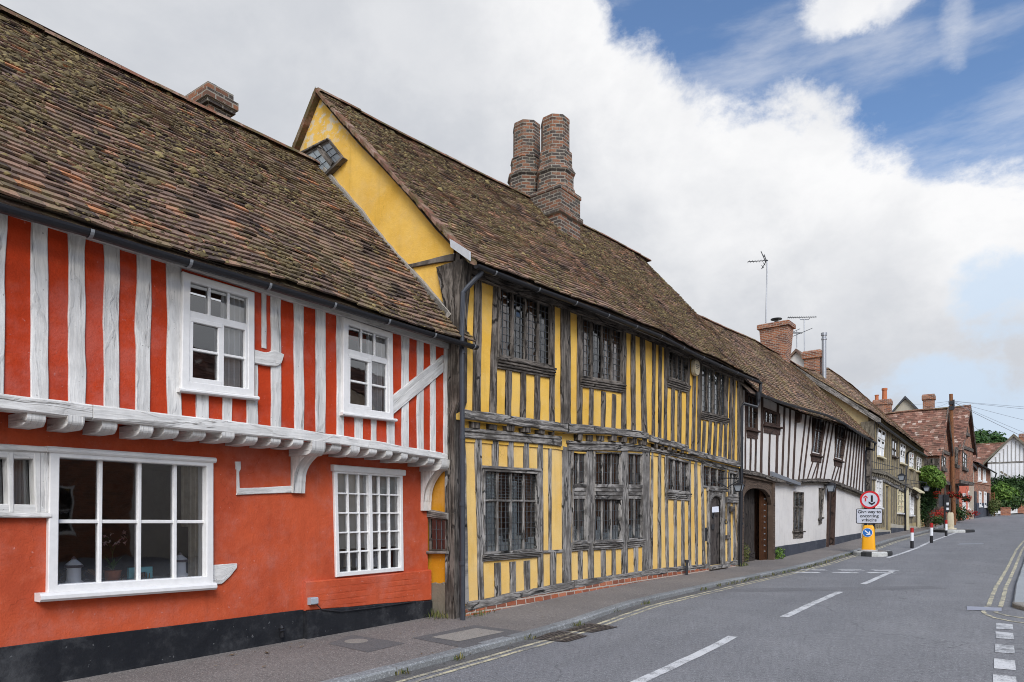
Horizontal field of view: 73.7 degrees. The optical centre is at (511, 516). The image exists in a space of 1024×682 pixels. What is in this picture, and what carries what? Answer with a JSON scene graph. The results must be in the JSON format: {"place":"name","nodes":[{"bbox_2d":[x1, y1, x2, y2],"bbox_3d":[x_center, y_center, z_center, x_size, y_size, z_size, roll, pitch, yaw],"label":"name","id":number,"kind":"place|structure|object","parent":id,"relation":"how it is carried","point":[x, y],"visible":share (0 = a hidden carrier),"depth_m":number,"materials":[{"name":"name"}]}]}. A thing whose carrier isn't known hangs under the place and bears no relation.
{"place":"outdoors","nodes":[
{"label":"outdoors","id":0,"kind":"place"},
{"bbox_2d":[0,0,1023,437],"label":"sky","id":1,"kind":"structure","parent":0,"point":[872,151],"materials":[{"name":"white"}]},
{"bbox_2d":[64,513,1012,681],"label":"pavement","id":2,"kind":"structure","parent":0,"point":[313,660],"depth_m":7.53,"materials":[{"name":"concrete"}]},
{"bbox_2d":[0,4,478,681],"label":"half timbered house","id":3,"kind":"structure","parent":2,"relation":"on","point":[262,446],"depth_m":7.00,"materials":[{"name":"paint"}]},
{"bbox_2d":[0,444,51,517],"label":"window","id":4,"kind":"structure","parent":3,"relation":"in","point":[13,457],"depth_m":5.63,"materials":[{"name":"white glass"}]},
{"bbox_2d":[59,556,87,582],"bbox_3d":[-3.848,0.468,5.995,0.154,0.253,0.186,0,0,-4],"label":"lidded urn","id":5,"kind":"object","parent":3,"relation":"on","point":[73,566],"visible":0.95,"depth_m":5.95,"materials":[{"name":"white ceramic"}]},
{"bbox_2d":[85,530,127,579],"bbox_3d":[-3.748,0.361,6.307,0.173,0.473,0.380,0,0,35],"label":"potted orchid","id":6,"kind":"object","parent":3,"relation":"on","point":[111,574],"visible":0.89,"depth_m":6.33,"materials":[{"name":"ceramic"}]},
{"bbox_2d":[34,446,216,601],"bbox_3d":[-3.503,0.064,6.298,0.265,1.328,1.579,0,0,35],"label":"window","id":7,"kind":"structure","parent":3,"relation":"in","point":[196,471],"depth_m":6.35,"materials":[{"name":"white paint"}]},
{"bbox_2d":[127,566,152,578],"bbox_3d":[-3.745,0.958,6.692,0.496,0.950,0.222,0,0,35],"label":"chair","id":8,"kind":"object","parent":3,"relation":"in","point":[148,570],"visible":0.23,"depth_m":6.58,"materials":[{"name":"teal paint"}]},
{"bbox_2d":[168,552,187,576],"bbox_3d":[-3.297,0.469,6.779,0.154,0.249,0.186,0,0,-4],"label":"lidded urn","id":9,"kind":"object","parent":3,"relation":"on","point":[182,560],"visible":0.75,"depth_m":6.74,"materials":[{"name":"white ceramic"}]},
{"bbox_2d":[176,271,259,400],"bbox_3d":[-2.867,-1.704,6.612,0.205,1.121,0.822,0,0,35],"label":"window","id":10,"kind":"structure","parent":3,"relation":"in","point":[233,353],"depth_m":6.62,"materials":[{"name":"white paint"}]},
{"bbox_2d":[307,597,415,611],"bbox_3d":[-1.815,1.037,8.530,0.080,0.224,1.764,0,0,35],"label":"junction box","id":11,"kind":"object","parent":3,"relation":"attached to","point":[312,600],"visible":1,"depth_m":7.94,"materials":[{"name":"grey plastic"}]},
{"bbox_2d":[331,465,405,576],"bbox_3d":[-1.847,0.047,8.698,0.175,1.356,1.228,0,0,35],"label":"window","id":12,"kind":"structure","parent":3,"relation":"in","point":[367,501],"depth_m":8.67,"materials":[{"name":"white paint"}]},
{"bbox_2d":[339,317,397,421],"bbox_3d":[-1.756,-1.729,8.192,0.205,1.136,0.870,0,0,35],"label":"window","id":13,"kind":"structure","parent":3,"relation":"in","point":[377,360],"depth_m":8.21,"materials":[{"name":"white paint"}]},
{"bbox_2d":[328,635,403,651],"bbox_3d":[-1.687,1.391,7.551,0.935,0.001,0.618,0,0,35],"label":"pavement patch","id":14,"kind":"object","parent":2,"relation":"on","point":[371,644],"visible":1,"depth_m":7.51,"materials":[{"name":"concrete"}]},
{"bbox_2d":[345,639,367,642],"bbox_3d":[-1.747,1.391,7.660,0.260,0.007,0.256,0,0,35],"label":"inspection cover","id":15,"kind":"object","parent":14,"relation":"on","point":[356,640],"visible":1,"depth_m":7.67,"materials":[{"name":"metal"}]},
{"bbox_2d":[413,625,522,647],"bbox_3d":[-0.499,1.389,8.015,0.889,0.002,1.262,0,0,35],"label":"pavement patch","id":16,"kind":"object","parent":2,"relation":"on","point":[468,642],"visible":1,"depth_m":7.88,"materials":[{"name":"concrete"}]},
{"bbox_2d":[434,628,502,640],"bbox_3d":[-0.515,1.386,8.068,0.450,0.001,0.805,0,0,38],"label":"manhole cover","id":17,"kind":"object","parent":16,"relation":"on","point":[466,634],"visible":1,"depth_m":8.05,"materials":[{"name":"concrete"}]},
{"bbox_2d":[423,561,747,619],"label":"wall weeds","id":18,"kind":"object","parent":2,"relation":"on","point":[437,614],"depth_m":9.44,"materials":[{"name":"green plant"}]},
{"bbox_2d":[775,547,785,558],"bbox_3d":[7.925,1.084,20.265,0.333,0.406,0.595,0,0,35],"label":"wall plant","id":19,"kind":"object","parent":2,"relation":"on","point":[779,554],"depth_m":20.18,"materials":[{"name":"green plant"}]},
{"bbox_2d":[991,481,1020,503],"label":"garden shrub","id":20,"kind":"object","parent":2,"relation":"on","point":[1003,492],"visible":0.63,"depth_m":61.15,"materials":[{"name":"green plant"}]},
{"bbox_2d":[996,484,1023,510],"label":"garden shrub","id":21,"kind":"object","parent":2,"relation":"on","point":[1005,503],"visible":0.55,"depth_m":60.79,"materials":[{"name":"green plant"}]},
{"bbox_2d":[403,514,1023,681],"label":"road","id":22,"kind":"structure","parent":0,"point":[918,635],"depth_m":8.42,"materials":[{"name":"asphalt"}]},
{"bbox_2d":[395,545,878,675],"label":"kerb weeds","id":23,"kind":"object","parent":22,"relation":"on","point":[461,657],"visible":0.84,"depth_m":13.17,"materials":[{"name":"green plant"}]},
{"bbox_2d":[371,528,941,681],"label":"gutter strip","id":24,"kind":"object","parent":22,"relation":"on","point":[402,676],"visible":0.75,"depth_m":8.04,"materials":[{"name":"concrete"}]},
{"bbox_2d":[536,630,586,641],"bbox_3d":[0.594,1.446,8.288,0.524,0.014,0.645,0,0,35],"label":"drain grate","id":25,"kind":"object","parent":24,"relation":"on","point":[557,633],"visible":1,"depth_m":8.24,"materials":[{"name":"metal"}]},
{"bbox_2d":[566,623,616,631],"bbox_3d":[1.040,1.437,8.823,0.456,0.018,0.609,0,0,35],"label":"drain grate","id":26,"kind":"object","parent":24,"relation":"on","point":[590,626],"visible":1,"depth_m":8.85,"materials":[{"name":"metal"}]},
{"bbox_2d":[396,533,925,681],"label":"road marking","id":27,"kind":"object","parent":22,"relation":"on","point":[588,627],"visible":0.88,"depth_m":8.35,"materials":[{"name":"yellow paint"}]},
{"bbox_2d":[321,513,1017,681],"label":"kerb","id":28,"kind":"structure","parent":22,"relation":"on","point":[378,673],"depth_m":8.30,"materials":[{"name":"stone"}]},
{"bbox_2d":[412,533,928,681],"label":"road marking","id":29,"kind":"object","parent":22,"relation":"on","point":[601,625],"visible":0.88,"depth_m":8.48,"materials":[{"name":"yellow paint"}]},
{"bbox_2d":[631,636,735,681],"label":"road marking","id":30,"kind":"object","parent":22,"relation":"on","point":[675,664],"visible":1,"depth_m":6.88,"materials":[{"name":"white paint"}]},
{"bbox_2d":[780,591,841,616],"bbox_3d":[4.823,1.360,10.837,0.124,0.046,3.482,0,0,37],"label":"road marking","id":31,"kind":"object","parent":22,"relation":"on","point":[799,609],"visible":1,"depth_m":10.47,"materials":[{"name":"white paint"}]},
{"bbox_2d":[706,586,947,592],"bbox_3d":[5.110,1.348,12.622,6.044,0.026,0.506,0,0,-7],"label":"road patch","id":32,"kind":"object","parent":22,"relation":"on","point":[825,588],"visible":0.81,"depth_m":12.75,"materials":[{"name":"asphalt"}]},
{"bbox_2d":[853,550,892,556],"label":"traffic island","id":33,"kind":"structure","parent":22,"relation":"on","point":[881,553],"depth_m":21.39,"materials":[{"name":"concrete"}]},
{"bbox_2d":[859,525,877,550],"bbox_3d":[11.391,0.690,21.811,0.540,0.852,0.540,0,0,35],"label":"traffic bollard","id":34,"kind":"object","parent":33,"relation":"on","point":[868,537],"visible":0.92,"depth_m":21.72,"materials":[{"name":"plastic"}]},
{"bbox_2d":[856,491,882,528],"bbox_3d":[11.532,0.147,22.032,0.764,1.982,0.099,0,0,32],"label":"traffic sign","id":35,"kind":"object","parent":33,"relation":"on","point":[869,513],"visible":0.99,"depth_m":21.99,"materials":[{"name":"white metal"}]},
{"bbox_2d":[861,571,894,583],"bbox_3d":[8.167,1.327,15.161,0.125,0.012,4.002,0,0,37],"label":"road marking","id":36,"kind":"object","parent":22,"relation":"on","point":[875,578],"visible":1,"depth_m":14.90,"materials":[{"name":"white paint"}]},
{"bbox_2d":[910,528,913,547],"bbox_3d":[14.249,0.756,24.318,0.110,0.751,0.107,0,0,35],"label":"verge post","id":37,"kind":"object","parent":22,"relation":"on","point":[911,537],"visible":1,"depth_m":24.27,"materials":[{"name":"white plastic"}]},
{"bbox_2d":[886,533,954,557],"bbox_3d":[17.971,0.996,28.880,0.238,0.494,20.924,0,0,39],"label":"road marking","id":38,"kind":"object","parent":22,"relation":"on","point":[917,547],"visible":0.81,"depth_m":24.50,"materials":[{"name":"white paint"}]},
{"bbox_2d":[949,394,955,524],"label":"utility pole","id":39,"kind":"object","parent":22,"relation":"on","point":[952,458],"visible":0.83,"depth_m":44.48,"materials":[{"name":"brown wood"}]},
{"bbox_2d":[933,529,974,532],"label":"traffic island","id":40,"kind":"structure","parent":22,"relation":"on","point":[956,530],"depth_m":35.15,"materials":[{"name":"concrete"}]},
{"bbox_2d":[939,494,948,527],"bbox_3d":[23.094,-0.259,36.510,0.471,1.933,0.132,0,0,35],"label":"traffic sign","id":41,"kind":"object","parent":40,"relation":"on","point":[944,500],"visible":0.91,"depth_m":36.47,"materials":[{"name":"black metal"}]},
{"bbox_2d":[944,512,956,528],"bbox_3d":[23.330,0.213,36.329,0.600,0.909,0.585,0,0,35],"label":"traffic bollard","id":42,"kind":"object","parent":40,"relation":"on","point":[950,517],"visible":0.79,"depth_m":36.22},
{"bbox_2d":[956,502,971,520],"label":"shrub","id":43,"kind":"object","parent":22,"relation":"on","point":[960,514],"visible":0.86,"depth_m":47.04,"materials":[{"name":"green plant"}]},
{"bbox_2d":[967,606,1001,610],"bbox_3d":[6.911,1.343,9.996,0.425,0.005,0.531,0,0,35],"label":"road marking","id":44,"kind":"object","parent":22,"relation":"on","point":[984,608],"visible":1,"depth_m":10.02,"materials":[{"name":"paint"}]},
{"bbox_2d":[988,498,1001,515],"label":"garden shrub","id":45,"kind":"object","parent":22,"relation":"on","point":[994,505],"visible":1,"depth_m":57.21,"materials":[{"name":"green plant"}]},
{"bbox_2d":[996,623,1012,629],"bbox_3d":[6.173,1.369,8.556,0.170,0.010,0.480,0,0,35],"label":"road marking","id":46,"kind":"object","parent":22,"relation":"on","point":[1003,626],"visible":1,"depth_m":8.54,"materials":[{"name":"white paint"}]},
{"bbox_2d":[986,541,1023,605],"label":"road marking","id":47,"kind":"object","parent":22,"relation":"on","point":[990,599],"visible":1,"depth_m":14.29,"materials":[{"name":"yellow paint"}]},
{"bbox_2d":[994,658,1015,669],"bbox_3d":[4.799,1.433,6.650,0.170,0.015,0.480,0,0,35],"label":"road marking","id":48,"kind":"object","parent":22,"relation":"on","point":[1004,664],"visible":1,"depth_m":6.64,"materials":[{"name":"white paint"}]},
{"bbox_2d":[993,674,1016,681],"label":"road marking","id":49,"kind":"object","parent":22,"relation":"on","point":[1000,678],"visible":1,"depth_m":6.11,"materials":[{"name":"white paint"}]},
{"bbox_2d":[995,644,1014,652],"bbox_3d":[5.267,1.407,7.299,0.170,0.014,0.480,0,0,35],"label":"road marking","id":50,"kind":"object","parent":22,"relation":"on","point":[1001,648],"visible":1,"depth_m":7.30,"materials":[{"name":"white paint"}]},
{"bbox_2d":[996,631,1013,638],"bbox_3d":[5.764,1.384,7.989,0.170,0.012,0.480,0,0,35],"label":"road marking","id":51,"kind":"object","parent":22,"relation":"on","point":[1005,635],"visible":1,"depth_m":7.98,"materials":[{"name":"white paint"}]},
{"bbox_2d":[998,546,1023,606],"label":"road marking","id":52,"kind":"object","parent":22,"relation":"on","point":[1002,600],"visible":1,"depth_m":13.87,"materials":[{"name":"yellow paint"}]},
{"bbox_2d":[1012,602,1023,610],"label":"kerb","id":53,"kind":"structure","parent":22,"relation":"on","point":[1018,605],"depth_m":10.03,"materials":[{"name":"concrete"}]},
{"bbox_2d":[1013,562,1023,601],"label":"kerb","id":54,"kind":"structure","parent":22,"relation":"on","point":[1019,593],"depth_m":12.11,"materials":[{"name":"concrete"}]},
{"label":"ground","id":55,"kind":"structure","parent":0,"visible":0},
{"bbox_2d":[292,87,763,619],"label":"half timbered house","id":56,"kind":"structure","parent":55,"relation":"on","point":[588,439],"depth_m":11.65,"materials":[{"name":"paint"}]},
{"bbox_2d":[301,138,346,177],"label":"window","id":57,"kind":"structure","parent":56,"relation":"in","point":[324,151],"depth_m":11.06,"materials":[{"name":"grey wood"}]},
{"bbox_2d":[426,510,448,553],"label":"window","id":58,"kind":"structure","parent":56,"relation":"in","point":[437,519],"depth_m":9.49,"materials":[{"name":"grey wood"}]},
{"bbox_2d":[482,468,542,561],"bbox_3d":[-0.020,-0.040,10.422,0.175,1.372,1.409,0,0,39],"label":"window","id":59,"kind":"structure","parent":56,"relation":"in","point":[526,545],"depth_m":10.41,"materials":[{"name":"grey wood"}]},
{"bbox_2d":[497,288,556,377],"bbox_3d":[0.206,-2.808,10.544,0.175,1.283,1.449,0,0,39],"label":"window","id":60,"kind":"structure","parent":56,"relation":"in","point":[530,364],"depth_m":10.53,"materials":[{"name":"grey wood"}]},
{"bbox_2d":[571,451,590,551],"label":"window","id":61,"kind":"structure","parent":56,"relation":"in","point":[579,476],"depth_m":11.93,"materials":[{"name":"grey wood"}]},
{"bbox_2d":[580,315,626,392],"bbox_3d":[1.614,-2.877,12.302,0.175,1.297,1.530,0,0,39],"label":"window","id":62,"kind":"structure","parent":56,"relation":"in","point":[609,336],"depth_m":12.30,"materials":[{"name":"grey wood"}]},
{"bbox_2d":[593,451,624,549],"bbox_3d":[1.748,-0.311,12.630,0.175,1.836,1.062,0,0,39],"label":"window","id":63,"kind":"structure","parent":56,"relation":"in","point":[612,491],"depth_m":12.68,"materials":[{"name":"grey wood"}]},
{"bbox_2d":[627,453,645,547],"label":"window","id":64,"kind":"structure","parent":56,"relation":"in","point":[635,491],"depth_m":13.49,"materials":[{"name":"grey wood"}]},
{"bbox_2d":[667,349,690,392],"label":"window","id":65,"kind":"structure","parent":56,"relation":"in","point":[681,364],"depth_m":14.72,"materials":[{"name":"grey wood"}]},
{"bbox_2d":[667,456,691,500],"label":"window","id":66,"kind":"structure","parent":56,"relation":"in","point":[678,470],"depth_m":15.01,"materials":[{"name":"grey wood"}]},
{"bbox_2d":[691,359,699,375],"bbox_3d":[4.107,-3.340,15.263,0.082,0.364,0.296,0,0,39],"label":"alarm box","id":67,"kind":"object","parent":56,"relation":"attached to","point":[695,367],"visible":1,"depth_m":15.19,"materials":[{"name":"plastic"}]},
{"bbox_2d":[703,463,726,487],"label":"window","id":68,"kind":"structure","parent":56,"relation":"in","point":[723,473],"depth_m":16.66,"materials":[{"name":"grey wood"}]},
{"bbox_2d":[710,496,719,564],"bbox_3d":[4.904,0.294,16.674,0.124,1.731,0.887,0,0,39],"label":"door","id":69,"kind":"structure","parent":56,"relation":"in","point":[714,516],"depth_m":16.68,"materials":[{"name":"grey wood"}]},
{"bbox_2d":[701,364,729,423],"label":"window","id":70,"kind":"structure","parent":56,"relation":"in","point":[709,414],"depth_m":16.28,"materials":[{"name":"grey wood"}]},
{"bbox_2d":[718,478,744,491],"bbox_3d":[5.354,-0.790,16.661,0.628,0.371,0.278,0,0,23],"label":"wall lantern","id":71,"kind":"object","parent":56,"relation":"attached to","point":[738,486],"depth_m":16.56,"materials":[{"name":"black metal"}]},
{"bbox_2d":[727,470,738,498],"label":"window","id":72,"kind":"structure","parent":56,"relation":"in","point":[731,474],"depth_m":17.46,"materials":[{"name":"grey wood"}]},
{"bbox_2d":[605,314,876,565],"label":"half timbered house","id":73,"kind":"structure","parent":55,"relation":"on","point":[804,437],"depth_m":22.67,"materials":[{"name":"paint"}]},
{"bbox_2d":[746,392,760,438],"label":"window","id":74,"kind":"structure","parent":73,"relation":"in","point":[753,432],"depth_m":18.48,"materials":[{"name":"brown glass"}]},
{"bbox_2d":[748,251,767,322],"bbox_3d":[10.756,-10.104,29.967,0.900,3.187,0.205,0,0,1],"label":"tv aerial","id":75,"kind":"object","parent":73,"relation":"attached to","point":[765,260],"visible":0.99,"depth_m":29.90,"materials":[{"name":"metal"}]},
{"bbox_2d":[763,407,782,434],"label":"window","id":76,"kind":"structure","parent":73,"relation":"in","point":[768,427],"depth_m":19.64,"materials":[{"name":"brown glass"}]},
{"bbox_2d":[792,491,805,537],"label":"window","id":77,"kind":"structure","parent":73,"relation":"in","point":[797,533],"depth_m":22.22,"materials":[{"name":"grey wood"}]},
{"bbox_2d":[788,316,815,350],"bbox_3d":[14.709,-9.338,34.768,1.832,1.914,0.424,0,0,-15],"label":"tv aerial","id":78,"kind":"object","parent":73,"relation":"attached to","point":[804,325],"visible":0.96,"depth_m":34.81,"materials":[{"name":"metal"}]},
{"bbox_2d":[810,417,824,462],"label":"window","id":79,"kind":"structure","parent":73,"relation":"in","point":[815,457],"depth_m":23.47,"materials":[{"name":"brown glass"}]},
{"bbox_2d":[818,487,824,524],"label":"window","id":80,"kind":"structure","parent":73,"relation":"in","point":[821,490],"depth_m":24.30,"materials":[{"name":"grey wood"}]},
{"bbox_2d":[825,482,836,491],"bbox_3d":[11.471,-1.070,24.598,0.385,0.356,0.329,0,0,35],"label":"wall lantern","id":81,"kind":"object","parent":73,"relation":"attached to","point":[830,486],"depth_m":24.51,"materials":[{"name":"black metal"}]},
{"bbox_2d":[833,424,845,466],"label":"window","id":82,"kind":"structure","parent":73,"relation":"in","point":[839,433],"depth_m":25.83,"materials":[{"name":"brown glass"}]},
{"bbox_2d":[793,363,931,535],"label":"half timbered house","id":83,"kind":"structure","parent":55,"relation":"on","point":[897,446],"depth_m":33.57,"materials":[{"name":"paint"}]},
{"bbox_2d":[875,479,883,508],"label":"window","id":84,"kind":"structure","parent":83,"relation":"in","point":[878,484],"depth_m":31.88,"materials":[{"name":"white paint"}]},
{"bbox_2d":[877,427,886,459],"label":"window","id":85,"kind":"structure","parent":83,"relation":"in","point":[881,434],"depth_m":31.35,"materials":[{"name":"white paint"}]},
{"bbox_2d":[886,486,887,529],"bbox_3d":[18.235,-0.362,33.333,0.060,2.280,0.859,0,0,39],"label":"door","id":86,"kind":"structure","parent":83,"relation":"in","point":[886,486],"depth_m":33.48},
{"bbox_2d":[872,461,905,480],"bbox_3d":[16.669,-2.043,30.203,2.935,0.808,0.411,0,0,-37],"label":"wall lantern","id":87,"kind":"object","parent":83,"relation":"attached to","point":[901,476],"depth_m":30.85,"materials":[{"name":"black metal"}]},
{"bbox_2d":[892,439,898,458],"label":"window","id":88,"kind":"structure","parent":83,"relation":"in","point":[894,443],"depth_m":33.92,"materials":[{"name":"white wood"}]},
{"bbox_2d":[897,488,904,514],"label":"window","id":89,"kind":"structure","parent":83,"relation":"in","point":[900,495],"depth_m":35.95,"materials":[{"name":"beige paint"}]},
{"bbox_2d":[900,443,907,465],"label":"window","id":90,"kind":"structure","parent":83,"relation":"in","point":[902,447],"depth_m":35.72,"materials":[{"name":"white paint"}]},
{"bbox_2d":[891,477,929,491],"bbox_3d":[19.864,-1.623,33.978,2.906,0.663,0.442,0,0,-26],"label":"wall lantern","id":91,"kind":"object","parent":83,"relation":"attached to","point":[926,488],"depth_m":34.39,"materials":[{"name":"black metal"}]},
{"bbox_2d":[909,492,914,516],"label":"window","id":92,"kind":"structure","parent":83,"relation":"in","point":[911,499],"depth_m":38.61,"materials":[{"name":"white paint"}]},
{"bbox_2d":[909,452,915,470],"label":"window","id":93,"kind":"structure","parent":83,"relation":"in","point":[911,456],"depth_m":37.79,"materials":[{"name":"white paint"}]},
{"bbox_2d":[916,456,921,472],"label":"window","id":94,"kind":"structure","parent":83,"relation":"in","point":[918,460],"depth_m":39.56,"materials":[{"name":"white paint"}]},
{"bbox_2d":[920,480,940,527],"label":"ivy","id":95,"kind":"object","parent":83,"relation":"attached to","point":[928,500],"visible":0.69,"depth_m":40.24,"materials":[{"name":"green plant"}]},
{"bbox_2d":[919,465,946,489],"bbox_3d":[24.480,-2.326,39.880,1.645,1.475,1.539,0,0,35],"label":"climbing shrub","id":96,"kind":"object","parent":83,"relation":"attached to","point":[931,476],"visible":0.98,"depth_m":39.46,"materials":[{"name":"green plant"}]},
{"bbox_2d":[929,515,945,526],"bbox_3d":[24.182,0.220,38.770,0.854,0.664,0.825,0,0,35],"label":"flower bed","id":97,"kind":"object","parent":83,"relation":"attached to","point":[939,520],"visible":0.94,"depth_m":38.65,"materials":[{"name":"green plant"}]},
{"bbox_2d":[929,508,946,517],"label":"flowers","id":98,"kind":"object","parent":97,"relation":"on","point":[938,513],"visible":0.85,"depth_m":38.97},
{"bbox_2d":[872,388,977,525],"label":"gabled house","id":99,"kind":"structure","parent":55,"relation":"on","point":[927,427],"depth_m":44.45,"materials":[{"name":"brick"}]},
{"bbox_2d":[941,456,947,471],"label":"window","id":100,"kind":"structure","parent":99,"relation":"in","point":[943,461],"depth_m":42.80,"materials":[{"name":"white wood"}]},
{"bbox_2d":[954,447,959,468],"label":"window","id":101,"kind":"structure","parent":99,"relation":"in","point":[956,449],"depth_m":44.67,"materials":[{"name":"brown wood"}]},
{"bbox_2d":[962,452,968,471],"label":"window","id":102,"kind":"structure","parent":99,"relation":"in","point":[964,456],"depth_m":46.66,"materials":[{"name":"white wood"}]},
{"bbox_2d":[961,487,971,502],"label":"hanging basket","id":103,"kind":"object","parent":99,"relation":"hanging from","point":[965,498],"visible":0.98,"depth_m":44.84,"materials":[{"name":"red plant"}]},
{"bbox_2d":[892,396,976,518],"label":"house","id":104,"kind":"structure","parent":55,"relation":"on","point":[904,403],"depth_m":55.34,"materials":[{"name":"red clay tile"},{"name":"white plaster"},{"name":"dark timber"}]},
{"bbox_2d":[959,459,976,519],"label":"cottage","id":105,"kind":"structure","parent":55,"relation":"on","point":[963,489],"depth_m":52.26,"materials":[{"name":"red paint"}]},
{"bbox_2d":[973,462,996,517],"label":"cottage","id":106,"kind":"structure","parent":55,"relation":"on","point":[982,486],"depth_m":56.45,"materials":[{"name":"brick"}]},
{"bbox_2d":[973,442,1003,467],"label":"cottage","id":107,"kind":"structure","parent":55,"relation":"on","point":[985,451],"depth_m":74.07,"materials":[{"name":"tile"}]},
{"bbox_2d":[974,428,1007,443],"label":"tree","id":108,"kind":"object","parent":55,"relation":"on","point":[980,437],"visible":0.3,"depth_m":95.63,"materials":[{"name":"green plant"}]},
{"bbox_2d":[983,433,1023,513],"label":"half timbered house","id":109,"kind":"structure","parent":55,"relation":"on","point":[1006,458],"depth_m":69.51,"materials":[{"name":"paint"}]},
{"bbox_2d":[991,474,1023,490],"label":"climbing plant","id":110,"kind":"object","parent":109,"relation":"attached to","point":[1018,481],"visible":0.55,"depth_m":68.83,"materials":[{"name":"green plant"}]},
{"bbox_2d":[1000,507,1010,514],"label":"garden wall","id":111,"kind":"structure","parent":55,"relation":"on","point":[1005,510],"depth_m":59.57,"materials":[{"name":"brick"}]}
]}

